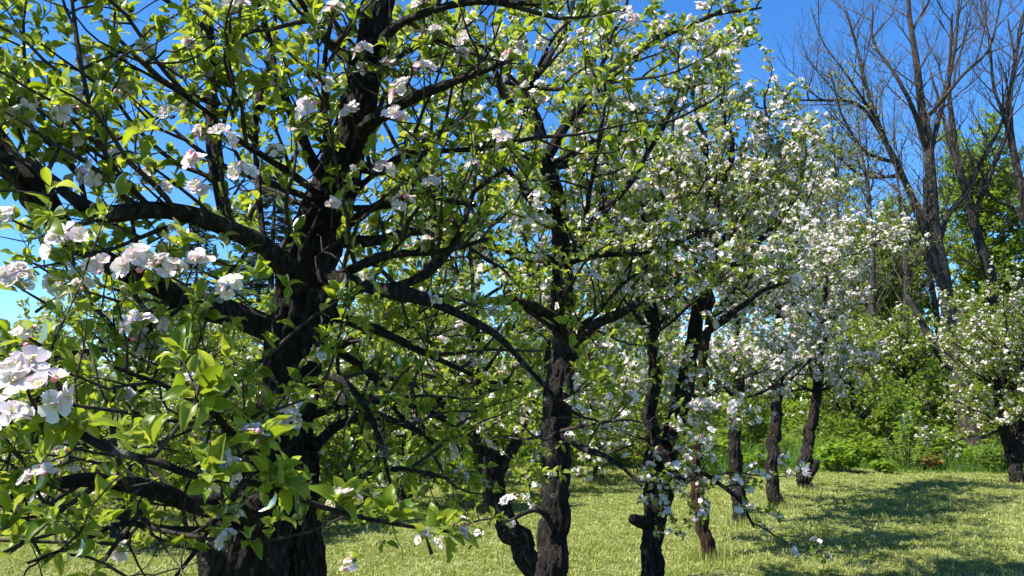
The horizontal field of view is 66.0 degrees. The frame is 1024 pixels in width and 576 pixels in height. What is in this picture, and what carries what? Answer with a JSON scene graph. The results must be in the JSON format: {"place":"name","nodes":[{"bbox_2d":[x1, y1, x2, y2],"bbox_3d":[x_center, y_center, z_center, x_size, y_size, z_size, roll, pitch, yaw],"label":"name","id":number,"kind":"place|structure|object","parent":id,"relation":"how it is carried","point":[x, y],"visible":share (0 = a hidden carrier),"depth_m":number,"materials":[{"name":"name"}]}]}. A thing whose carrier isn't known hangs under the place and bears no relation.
{"place":"outdoors","nodes":[
{"label":"outdoors","id":0,"kind":"place"},
{"bbox_2d":[0,401,1023,575],"bbox_3d":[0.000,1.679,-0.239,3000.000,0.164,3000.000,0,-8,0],"label":"lawn","id":1,"kind":"structure","parent":0,"point":[587,571],"depth_m":9.91,"materials":[{"name":"green plant"}]},
{"bbox_2d":[0,379,106,500],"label":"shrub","id":2,"kind":"object","parent":1,"relation":"on","point":[1,462],"depth_m":12.64,"materials":[{"name":"green plant"}]},
{"bbox_2d":[0,293,109,515],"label":"apple tree","id":3,"kind":"object","parent":1,"relation":"on","point":[37,399],"visible":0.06,"depth_m":11.26,"materials":[{"name":"green plant"}]},
{"bbox_2d":[3,302,107,456],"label":"apple tree","id":4,"kind":"object","parent":1,"relation":"on","point":[16,322],"visible":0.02,"depth_m":14.35,"materials":[{"name":"green plant"}]},
{"bbox_2d":[67,330,106,402],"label":"apple tree","id":5,"kind":"object","parent":1,"relation":"on","point":[70,377],"visible":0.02,"depth_m":25.34,"materials":[{"name":"green plant"}]},
{"bbox_2d":[0,241,248,544],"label":"apple tree","id":6,"kind":"object","parent":1,"relation":"on","point":[138,366],"visible":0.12,"depth_m":9.19,"materials":[{"name":"green plant"}]},
{"bbox_2d":[137,399,178,482],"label":"shrub","id":7,"kind":"object","parent":1,"relation":"on","point":[170,412],"depth_m":15.15,"materials":[{"name":"green plant"}]},
{"bbox_2d":[132,224,239,400],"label":"spruce tree","id":8,"kind":"object","parent":1,"relation":"on","point":[205,247],"visible":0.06,"depth_m":37.45,"materials":[{"name":"green plant"}]},
{"bbox_2d":[143,313,238,430],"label":"apple tree","id":9,"kind":"object","parent":1,"relation":"on","point":[163,393],"visible":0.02,"depth_m":22.38,"materials":[{"name":"green plant"}]},
{"bbox_2d":[160,399,234,490],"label":"shrub","id":10,"kind":"object","parent":1,"relation":"on","point":[178,485],"visible":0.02,"depth_m":12.99,"materials":[{"name":"green plant"}]},
{"bbox_2d":[137,293,260,518],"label":"apple tree","id":11,"kind":"object","parent":1,"relation":"on","point":[210,332],"visible":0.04,"depth_m":11.88,"materials":[{"name":"green plant"}]},
{"bbox_2d":[177,321,261,407],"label":"apple tree","id":12,"kind":"object","parent":1,"relation":"on","point":[219,350],"visible":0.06,"depth_m":17.37,"materials":[{"name":"green plant"}]},
{"bbox_2d":[156,142,328,399],"bbox_3d":[-10.213,0.017,33.429,8.458,12.806,8.630,-3,-8,17],"label":"spruce tree","id":13,"kind":"object","parent":1,"relation":"on","point":[276,228],"visible":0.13,"depth_m":33.32,"materials":[{"name":"green plant"}]},
{"bbox_2d":[185,389,322,492],"bbox_3d":[-3.866,2.478,12.171,1.820,1.955,2.197,0,-8,2],"label":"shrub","id":14,"kind":"object","parent":1,"relation":"on","point":[235,473],"depth_m":11.94,"materials":[{"name":"green plant"}]},
{"bbox_2d":[199,288,392,498],"bbox_3d":[-3.097,1.630,10.884,2.509,3.326,2.923,-2,-8,15],"label":"apple tree","id":15,"kind":"object","parent":1,"relation":"on","point":[324,394],"visible":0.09,"depth_m":10.95,"materials":[{"name":"green plant"}]},
{"bbox_2d":[0,0,671,575],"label":"apple tree","id":16,"kind":"object","parent":1,"relation":"on","point":[264,510],"visible":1,"depth_m":2.36,"materials":[{"name":"green plant"}]},
{"bbox_2d":[318,288,369,405],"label":"apple tree","id":17,"kind":"object","parent":1,"relation":"on","point":[345,332],"visible":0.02,"depth_m":24.31,"materials":[{"name":"green plant"}]},
{"bbox_2d":[317,402,374,475],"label":"shrub","id":18,"kind":"object","parent":1,"relation":"on","point":[320,403],"visible":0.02,"depth_m":14.80,"materials":[{"name":"green plant"}]},
{"bbox_2d":[318,425,391,516],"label":"shrub","id":19,"kind":"object","parent":1,"relation":"on","point":[324,458],"visible":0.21,"depth_m":11.54,"materials":[{"name":"green plant"}]},
{"bbox_2d":[319,293,417,447],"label":"apple tree","id":20,"kind":"object","parent":1,"relation":"on","point":[365,311],"visible":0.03,"depth_m":19.23,"materials":[{"name":"green plant"}]},
{"bbox_2d":[318,265,512,504],"bbox_3d":[-1.742,1.606,13.105,3.565,4.056,3.060,3,-9,-23],"label":"apple tree","id":21,"kind":"object","parent":1,"relation":"on","point":[507,475],"visible":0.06,"depth_m":12.72,"materials":[{"name":"green plant"}]},
{"bbox_2d":[374,386,463,456],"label":"shrub","id":22,"kind":"object","parent":1,"relation":"on","point":[400,445],"visible":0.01,"depth_m":18.69,"materials":[{"name":"green plant"}]},
{"bbox_2d":[396,287,502,469],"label":"apple tree","id":23,"kind":"object","parent":1,"relation":"on","point":[458,331],"visible":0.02,"depth_m":17.04,"materials":[{"name":"green plant"}]},
{"bbox_2d":[393,396,537,512],"bbox_3d":[-0.823,2.562,12.257,2.269,1.846,1.590,5,-10,-34],"label":"shrub","id":24,"kind":"object","parent":1,"relation":"on","point":[446,487],"visible":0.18,"depth_m":12.25,"materials":[{"name":"green plant"}]},
{"bbox_2d":[430,302,519,452],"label":"apple tree","id":25,"kind":"object","parent":1,"relation":"on","point":[487,357],"visible":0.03,"depth_m":25.01,"materials":[{"name":"green plant"}]},
{"bbox_2d":[459,380,533,460],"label":"shrub","id":26,"kind":"object","parent":1,"relation":"on","point":[515,407],"visible":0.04,"depth_m":15.45,"materials":[{"name":"green plant"}]},
{"bbox_2d":[337,122,665,575],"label":"apple tree","id":27,"kind":"object","parent":1,"relation":"on","point":[518,539],"visible":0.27,"depth_m":5.90,"materials":[{"name":"green plant"}]},
{"bbox_2d":[482,281,597,466],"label":"apple tree","id":28,"kind":"object","parent":1,"relation":"on","point":[534,334],"visible":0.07,"depth_m":20.41,"materials":[{"name":"green plant"}]},
{"bbox_2d":[77,434,1023,474],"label":"long grass","id":29,"kind":"structure","parent":1,"relation":"on","point":[792,459],"depth_m":19.31,"materials":[{"name":"green plant"}]},
{"bbox_2d":[519,270,585,381],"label":"leafy tree","id":30,"kind":"object","parent":1,"relation":"on","point":[542,280],"visible":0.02,"depth_m":41.55,"materials":[{"name":"green plant"}]},
{"bbox_2d":[103,392,1002,460],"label":"undergrowth","id":31,"kind":"object","parent":1,"relation":"on","point":[826,438],"visible":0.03,"depth_m":25.16,"materials":[{"name":"green plant"}]},
{"bbox_2d":[499,367,614,477],"bbox_3d":[0.940,2.644,14.766,1.927,2.238,2.751,-3,-8,18],"label":"shrub","id":32,"kind":"object","parent":1,"relation":"on","point":[537,428],"visible":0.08,"depth_m":14.27,"materials":[{"name":"green plant"}]},
{"bbox_2d":[520,395,605,469],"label":"shrub","id":33,"kind":"object","parent":1,"relation":"on","point":[526,454],"visible":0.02,"depth_m":17.65,"materials":[{"name":"green plant"}]},
{"bbox_2d":[354,0,777,575],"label":"apple tree","id":34,"kind":"object","parent":1,"relation":"on","point":[557,438],"visible":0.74,"depth_m":4.71,"materials":[{"name":"green plant"}]},
{"bbox_2d":[521,292,666,480],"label":"apple tree","id":35,"kind":"object","parent":1,"relation":"on","point":[589,357],"visible":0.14,"depth_m":16.59,"materials":[{"name":"green plant"}]},
{"bbox_2d":[579,334,643,435],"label":"apple tree","id":36,"kind":"object","parent":1,"relation":"on","point":[607,379],"depth_m":25.24,"materials":[{"name":"green plant"}]},
{"bbox_2d":[611,448,635,467],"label":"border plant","id":37,"kind":"object","parent":1,"relation":"on","point":[616,455],"visible":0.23,"depth_m":20.39,"materials":[{"name":"green plant"}]},
{"bbox_2d":[622,442,643,468],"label":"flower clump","id":38,"kind":"object","parent":1,"relation":"on","point":[627,460],"visible":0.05,"depth_m":19.93,"materials":[{"name":"green plant"}]},
{"bbox_2d":[589,320,710,453],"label":"apple tree","id":39,"kind":"object","parent":1,"relation":"on","point":[641,362],"visible":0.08,"depth_m":20.04,"materials":[{"name":"green plant"}]},
{"bbox_2d":[611,395,689,472],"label":"shrub","id":40,"kind":"object","parent":1,"relation":"on","point":[638,456],"visible":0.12,"depth_m":18.26,"materials":[{"name":"green plant"}]},
{"bbox_2d":[622,233,689,361],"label":"leafy tree","id":41,"kind":"object","parent":1,"relation":"on","point":[680,317],"visible":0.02,"depth_m":40.03,"materials":[{"name":"green plant"}]},
{"bbox_2d":[510,14,840,575],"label":"apple tree","id":42,"kind":"object","parent":1,"relation":"on","point":[651,521],"visible":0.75,"depth_m":6.80,"materials":[{"name":"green plant"}]},
{"bbox_2d":[687,432,744,465],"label":"border plant","id":43,"kind":"object","parent":1,"relation":"on","point":[718,449],"visible":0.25,"depth_m":19.94,"materials":[{"name":"green plant"}]},
{"bbox_2d":[666,342,770,426],"bbox_3d":[8.252,4.255,33.544,5.981,4.432,5.421,7,-11,-40],"label":"shrub","id":44,"kind":"object","parent":1,"relation":"on","point":[711,397],"visible":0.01,"depth_m":32.69,"materials":[{"name":"green plant"}]},
{"bbox_2d":[611,121,831,559],"bbox_3d":[2.288,0.540,9.006,2.426,5.113,2.658,0,-8,0],"label":"apple tree","id":45,"kind":"object","parent":1,"relation":"on","point":[756,355],"visible":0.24,"depth_m":8.74,"materials":[{"name":"white plant"}]},
{"bbox_2d":[627,137,820,523],"bbox_3d":[3.133,0.608,11.203,2.957,5.573,3.849,0,-8,0],"label":"apple tree","id":46,"kind":"object","parent":1,"relation":"on","point":[735,457],"visible":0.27,"depth_m":10.93,"materials":[{"name":"white plant"}]},
{"bbox_2d":[710,383,770,449],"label":"shrub","id":47,"kind":"object","parent":1,"relation":"on","point":[752,433],"visible":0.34,"depth_m":22.75,"materials":[{"name":"green plant"}]},
{"bbox_2d":[709,356,799,441],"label":"shrub","id":48,"kind":"object","parent":1,"relation":"on","point":[784,406],"visible":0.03,"depth_m":26.90,"materials":[{"name":"green plant"}]},
{"bbox_2d":[742,450,767,469],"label":"border plant","id":49,"kind":"object","parent":1,"relation":"on","point":[752,458],"visible":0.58,"depth_m":19.09,"materials":[{"name":"green plant"}]},
{"bbox_2d":[708,313,830,435],"bbox_3d":[10.078,3.453,30.873,4.577,5.314,6.533,-3,-9,21],"label":"shrub","id":50,"kind":"object","parent":1,"relation":"on","point":[798,395],"visible":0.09,"depth_m":30.70,"materials":[{"name":"green plant"}]},
{"bbox_2d":[712,148,861,508],"bbox_3d":[4.414,0.744,13.179,2.929,5.867,2.892,4,-9,-24],"label":"apple tree","id":51,"kind":"object","parent":1,"relation":"on","point":[773,439],"visible":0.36,"depth_m":12.76,"materials":[{"name":"white plant"}]},
{"bbox_2d":[771,123,839,444],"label":"budding tree","id":52,"kind":"object","parent":1,"relation":"on","point":[817,429],"visible":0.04,"depth_m":29.02,"materials":[{"name":"brown plant"}]},
{"bbox_2d":[772,168,865,356],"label":"leafy tree","id":53,"kind":"object","parent":1,"relation":"on","point":[854,199],"visible":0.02,"depth_m":37.21,"materials":[{"name":"green plant"}]},
{"bbox_2d":[789,53,875,429],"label":"budding tree","id":54,"kind":"object","parent":1,"relation":"on","point":[833,148],"visible":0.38,"depth_m":31.72,"materials":[{"name":"brown plant"}]},
{"bbox_2d":[802,108,867,437],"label":"budding tree","id":55,"kind":"object","parent":1,"relation":"on","point":[824,208],"visible":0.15,"depth_m":34.35,"materials":[{"name":"brown plant"}]},
{"bbox_2d":[815,439,866,472],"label":"border plant","id":56,"kind":"object","parent":1,"relation":"on","point":[838,456],"visible":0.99,"depth_m":18.30,"materials":[{"name":"green plant"}]},
{"bbox_2d":[752,192,930,491],"bbox_3d":[6.037,1.104,15.042,2.836,5.701,2.880,0,-8,0],"label":"apple tree","id":57,"kind":"object","parent":1,"relation":"on","point":[838,367],"visible":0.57,"depth_m":14.91,"materials":[{"name":"white plant"}]},
{"bbox_2d":[785,343,909,441],"bbox_3d":[13.762,4.006,32.949,5.371,4.779,4.448,-3,-8,17],"label":"shrub","id":58,"kind":"object","parent":1,"relation":"on","point":[807,397],"visible":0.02,"depth_m":32.66,"materials":[{"name":"green plant"}]},
{"bbox_2d":[822,370,880,434],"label":"shrub","id":59,"kind":"object","parent":1,"relation":"on","point":[847,391],"visible":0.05,"depth_m":27.41,"materials":[{"name":"green plant"}]},
{"bbox_2d":[784,299,930,441],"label":"tree","id":60,"kind":"object","parent":1,"relation":"on","point":[853,405],"visible":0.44,"depth_m":22.50,"materials":[{"name":"green plant"}]},
{"bbox_2d":[843,432,883,464],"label":"border plant","id":61,"kind":"object","parent":1,"relation":"on","point":[868,453],"visible":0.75,"depth_m":20.50,"materials":[{"name":"green plant"}]},
{"bbox_2d":[806,375,932,458],"bbox_3d":[9.877,3.625,21.861,3.148,2.333,2.853,5,-9,-31],"label":"shrub","id":62,"kind":"object","parent":1,"relation":"on","point":[880,413],"visible":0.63,"depth_m":21.35,"materials":[{"name":"green plant"}]},
{"bbox_2d":[828,58,920,392],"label":"budding tree","id":63,"kind":"object","parent":1,"relation":"on","point":[864,200],"visible":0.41,"depth_m":34.89,"materials":[{"name":"brown plant"}]},
{"bbox_2d":[827,39,924,436],"bbox_3d":[12.929,-1.733,28.249,3.320,14.948,3.659,0,-8,0],"label":"budding tree","id":64,"kind":"object","parent":1,"relation":"on","point":[873,273],"visible":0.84,"depth_m":28.07,"materials":[{"name":"brown plant"}]},
{"bbox_2d":[836,191,925,393],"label":"leafy tree","id":65,"kind":"object","parent":1,"relation":"on","point":[860,231],"visible":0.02,"depth_m":41.81,"materials":[{"name":"green plant"}]},
{"bbox_2d":[869,458,897,473],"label":"border plant","id":66,"kind":"object","parent":1,"relation":"on","point":[883,465],"visible":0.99,"depth_m":18.43,"materials":[{"name":"green plant"}]},
{"bbox_2d":[837,232,931,387],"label":"leafy tree","id":67,"kind":"object","parent":1,"relation":"on","point":[894,297],"visible":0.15,"depth_m":36.18,"materials":[{"name":"green plant"}]},
{"bbox_2d":[749,0,1023,433],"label":"bare tree","id":68,"kind":"object","parent":1,"relation":"on","point":[938,265],"visible":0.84,"depth_m":32.85,"materials":[{"name":"brown plant"}]},
{"bbox_2d":[845,220,932,342],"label":"leafy tree","id":69,"kind":"object","parent":1,"relation":"on","point":[920,311],"visible":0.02,"depth_m":37.72,"materials":[{"name":"green plant"}]},
{"bbox_2d":[850,83,942,386],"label":"budding tree","id":70,"kind":"object","parent":1,"relation":"on","point":[906,274],"visible":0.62,"depth_m":30.09,"materials":[{"name":"brown plant"}]},
{"bbox_2d":[839,301,955,444],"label":"tree","id":71,"kind":"object","parent":1,"relation":"on","point":[907,339],"visible":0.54,"depth_m":24.12,"materials":[{"name":"green plant"}]},
{"bbox_2d":[868,433,933,469],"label":"border plant","id":72,"kind":"object","parent":1,"relation":"on","point":[915,457],"visible":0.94,"depth_m":19.70,"materials":[{"name":"green plant"}]},
{"bbox_2d":[901,413,905,460],"bbox_3d":[10.479,4.026,21.043,0.083,1.359,0.080,0,-8,0],"label":"white peg","id":73,"kind":"object","parent":1,"relation":"on","point":[903,418],"visible":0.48,"depth_m":21.08,"materials":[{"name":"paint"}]},
{"bbox_2d":[861,197,949,367],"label":"leafy tree","id":74,"kind":"object","parent":1,"relation":"on","point":[922,305],"visible":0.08,"depth_m":39.70,"materials":[{"name":"green plant"}]},
{"bbox_2d":[886,393,928,464],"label":"border plant","id":75,"kind":"object","parent":1,"relation":"on","point":[910,433],"visible":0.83,"depth_m":20.43,"materials":[{"name":"green plant"}]},
{"bbox_2d":[859,308,974,425],"bbox_3d":[17.038,3.574,32.912,4.818,5.594,6.877,-6,-10,38],"label":"shrub","id":76,"kind":"object","parent":1,"relation":"on","point":[926,321],"visible":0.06,"depth_m":33.32,"materials":[{"name":"green plant"}]},
{"bbox_2d":[884,83,970,373],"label":"budding tree","id":77,"kind":"object","parent":1,"relation":"on","point":[934,298],"visible":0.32,"depth_m":36.32,"materials":[{"name":"brown plant"}]},
{"bbox_2d":[886,355,976,431],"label":"shrub","id":78,"kind":"object","parent":1,"relation":"on","point":[910,381],"visible":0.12,"depth_m":29.14,"materials":[{"name":"green plant"}]},
{"bbox_2d":[922,452,943,469],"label":"flower clump","id":79,"kind":"object","parent":1,"relation":"on","point":[928,462],"visible":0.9,"depth_m":19.04,"materials":[{"name":"brown plant"}]},
{"bbox_2d":[912,425,967,462],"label":"border plant","id":80,"kind":"object","parent":1,"relation":"on","point":[937,451],"visible":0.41,"depth_m":19.90,"materials":[{"name":"green plant"}]},
{"bbox_2d":[905,294,1006,456],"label":"old tree","id":81,"kind":"object","parent":1,"relation":"on","point":[964,424],"visible":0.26,"depth_m":23.40,"materials":[{"name":"grey plant"}]},
{"bbox_2d":[907,367,1008,440],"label":"shrub","id":82,"kind":"object","parent":1,"relation":"on","point":[930,382],"visible":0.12,"depth_m":24.32,"materials":[{"name":"green plant"}]},
{"bbox_2d":[912,254,1023,483],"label":"apple tree","id":83,"kind":"object","parent":1,"relation":"on","point":[999,365],"visible":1,"depth_m":16.30,"materials":[{"name":"white plant"}]},
{"bbox_2d":[918,0,1023,325],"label":"bare tree","id":84,"kind":"object","parent":1,"relation":"on","point":[977,233],"visible":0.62,"depth_m":34.22,"materials":[{"name":"brown plant"}]},
{"bbox_2d":[946,442,995,466],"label":"border plant","id":85,"kind":"object","parent":1,"relation":"on","point":[966,452],"visible":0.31,"depth_m":19.51,"materials":[{"name":"green plant"}]},
{"bbox_2d":[938,342,1012,420],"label":"shrub","id":86,"kind":"object","parent":1,"relation":"on","point":[980,382],"visible":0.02,"depth_m":32.92,"materials":[{"name":"green plant"}]},
{"bbox_2d":[936,107,1023,345],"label":"leafy tree","id":87,"kind":"object","parent":1,"relation":"on","point":[975,274],"visible":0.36,"depth_m":37.05,"materials":[{"name":"green plant"}]},
{"bbox_2d":[936,301,1023,451],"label":"apple tree","id":88,"kind":"object","parent":1,"relation":"on","point":[1013,429],"visible":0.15,"depth_m":21.50,"materials":[{"name":"green plant"}]},
{"bbox_2d":[943,0,1023,283],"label":"bare tree","id":89,"kind":"object","parent":1,"relation":"on","point":[1016,160],"visible":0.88,"depth_m":34.19,"materials":[{"name":"brown plant"}]},
{"bbox_2d":[973,440,1006,472],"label":"border plant","id":90,"kind":"object","parent":1,"relation":"on","point":[989,459],"visible":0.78,"depth_m":18.79,"materials":[{"name":"green plant"}]},
{"bbox_2d":[0,0,1023,400],"label":"sky","id":91,"kind":"structure","parent":0,"point":[771,10],"materials":[{"name":"blue"}]}
]}

